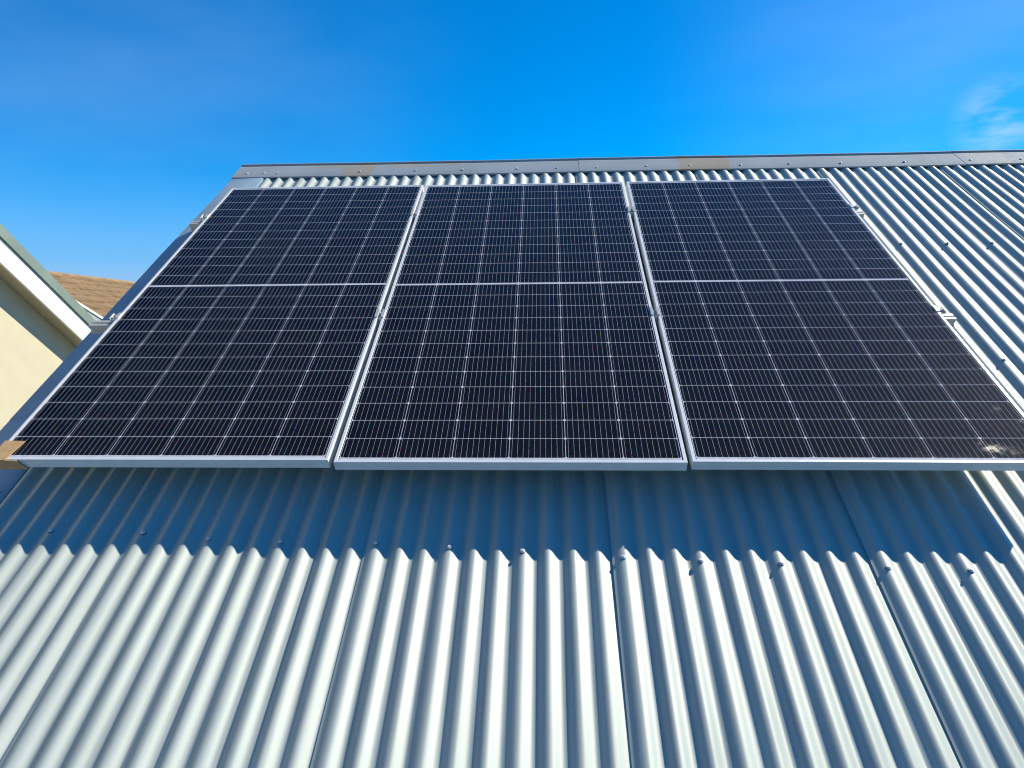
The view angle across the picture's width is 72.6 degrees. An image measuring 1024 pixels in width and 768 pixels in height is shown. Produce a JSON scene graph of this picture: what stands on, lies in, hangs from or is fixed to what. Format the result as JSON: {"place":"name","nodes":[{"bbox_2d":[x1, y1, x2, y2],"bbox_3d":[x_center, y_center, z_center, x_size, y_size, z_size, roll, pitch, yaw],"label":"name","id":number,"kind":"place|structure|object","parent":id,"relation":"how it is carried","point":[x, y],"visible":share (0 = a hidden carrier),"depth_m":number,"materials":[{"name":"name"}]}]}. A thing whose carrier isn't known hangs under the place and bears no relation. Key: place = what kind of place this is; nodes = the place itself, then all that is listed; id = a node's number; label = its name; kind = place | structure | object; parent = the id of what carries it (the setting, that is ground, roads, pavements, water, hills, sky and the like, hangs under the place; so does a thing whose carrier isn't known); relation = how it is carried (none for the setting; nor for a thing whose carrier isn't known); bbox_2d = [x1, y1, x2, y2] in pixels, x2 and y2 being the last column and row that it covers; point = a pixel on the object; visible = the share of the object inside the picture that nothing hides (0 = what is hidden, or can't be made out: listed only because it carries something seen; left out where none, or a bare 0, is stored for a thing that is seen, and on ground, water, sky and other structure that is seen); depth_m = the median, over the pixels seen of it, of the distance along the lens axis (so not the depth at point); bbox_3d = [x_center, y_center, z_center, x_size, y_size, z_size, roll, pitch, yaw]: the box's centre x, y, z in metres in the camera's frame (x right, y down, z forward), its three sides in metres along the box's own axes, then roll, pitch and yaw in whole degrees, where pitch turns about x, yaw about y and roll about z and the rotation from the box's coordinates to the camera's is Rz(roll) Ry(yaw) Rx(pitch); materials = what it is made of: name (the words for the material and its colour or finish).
{"place":"outdoors","nodes":[
{"label":"outdoors","id":0,"kind":"place"},
{"bbox_2d":[0,223,103,429],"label":"gable house","id":1,"kind":"structure","parent":0,"point":[46,318],"depth_m":7.39,"materials":[{"name":"white paint"}]},
{"bbox_2d":[48,271,135,316],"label":"tiled house","id":2,"kind":"structure","parent":0,"point":[100,296],"depth_m":15.14,"materials":[{"name":"tile"}]},
{"bbox_2d":[0,0,1023,281],"label":"sky","id":3,"kind":"structure","parent":0,"point":[121,121],"materials":[{"name":"blue"}]},
{"label":"ground","id":4,"kind":"structure","parent":0,"visible":0},
{"bbox_2d":[0,149,1023,767],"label":"house","id":5,"kind":"structure","parent":4,"relation":"on","point":[196,617],"depth_m":2.01,"materials":[{"name":"metal"}]},
{"bbox_2d":[88,314,955,333],"bbox_3d":[-0.008,-0.219,2.970,3.660,0.105,0.080,0,38,3],"label":"mounting rail","id":6,"kind":"object","parent":5,"relation":"attached to","point":[99,327],"visible":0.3,"depth_m":3.03,"materials":[{"name":"metal"}]},
{"bbox_2d":[109,313,121,320],"bbox_3d":[-1.711,-0.282,3.022,0.042,0.039,0.040,0,38,3],"label":"end clamp","id":7,"kind":"object","parent":6,"relation":"attached to","point":[113,317],"visible":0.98,"depth_m":3.01,"materials":[{"name":"metal"}]},
{"bbox_2d":[6,185,423,467],"bbox_3d":[-1.122,-0.440,3.196,1.134,0.035,2.279,0,38,3],"label":"solar panel","id":8,"kind":"object","parent":6,"relation":"on","point":[240,331],"visible":0.99,"depth_m":2.81,"materials":[{"name":"glass"}]},
{"bbox_2d":[0,440,27,468],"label":"corner guard","id":9,"kind":"object","parent":8,"relation":"attached to","point":[8,449],"visible":1,"depth_m":2.33,"materials":[{"name":"brown cardboard"}]},
{"bbox_2d":[374,309,385,323],"bbox_3d":[-0.558,-0.287,2.966,0.038,0.038,0.060,0,38,3],"label":"clamp","id":10,"kind":"object","parent":6,"relation":"attached to","point":[379,315],"visible":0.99,"depth_m":2.95,"materials":[{"name":"metal"}]},
{"bbox_2d":[333,182,687,470],"bbox_3d":[0.029,-0.439,3.135,1.134,0.037,2.279,0,38,3],"label":"solar panel","id":11,"kind":"object","parent":6,"relation":"attached to","point":[517,329],"visible":1,"depth_m":2.73,"materials":[{"name":"glass"}]},
{"bbox_2d":[649,307,660,321],"bbox_3d":[0.595,-0.291,2.912,0.038,0.038,0.060,0,38,3],"label":"clamp","id":12,"kind":"object","parent":6,"relation":"attached to","point":[656,312],"visible":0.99,"depth_m":2.90,"materials":[{"name":"metal"}]},
{"bbox_2d":[626,178,1023,470],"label":"solar panel","id":13,"kind":"object","parent":6,"relation":"attached to","point":[803,324],"visible":1,"depth_m":2.69,"materials":[{"name":"glass"}]},
{"bbox_2d":[932,306,946,313],"bbox_3d":[1.746,-0.294,2.858,0.042,0.039,0.040,0,38,3],"label":"end clamp","id":14,"kind":"object","parent":6,"relation":"attached to","point":[941,310],"visible":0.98,"depth_m":2.85,"materials":[{"name":"metal"}]},
{"bbox_2d":[189,211,864,231],"bbox_3d":[0.040,-0.841,3.763,3.615,0.105,0.080,0,38,3],"label":"mounting rail","id":15,"kind":"object","parent":5,"relation":"attached to","point":[194,225],"visible":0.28,"depth_m":3.82,"materials":[{"name":"metal"}]},
{"bbox_2d":[200,214,209,219],"bbox_3d":[-1.675,-0.904,3.815,0.042,0.039,0.040,0,38,3],"label":"end clamp","id":16,"kind":"object","parent":15,"relation":"attached to","point":[202,217],"visible":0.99,"depth_m":3.80,"materials":[{"name":"metal"}]},
{"bbox_2d":[410,210,418,220],"bbox_3d":[-0.523,-0.909,3.760,0.038,0.038,0.060,0,38,3],"label":"clamp","id":17,"kind":"object","parent":15,"relation":"attached to","point":[415,213],"visible":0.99,"depth_m":3.74,"materials":[{"name":"metal"}]},
{"bbox_2d":[627,206,635,217],"bbox_3d":[0.634,-0.913,3.705,0.038,0.038,0.060,0,38,3],"label":"clamp","id":18,"kind":"object","parent":15,"relation":"attached to","point":[632,210],"visible":0.98,"depth_m":3.69,"materials":[{"name":"metal"}]},
{"bbox_2d":[849,204,858,209],"bbox_3d":[1.786,-0.917,3.651,0.042,0.039,0.040,0,38,3],"label":"end clamp","id":19,"kind":"object","parent":15,"relation":"attached to","point":[856,207],"visible":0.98,"depth_m":3.64,"materials":[{"name":"metal"}]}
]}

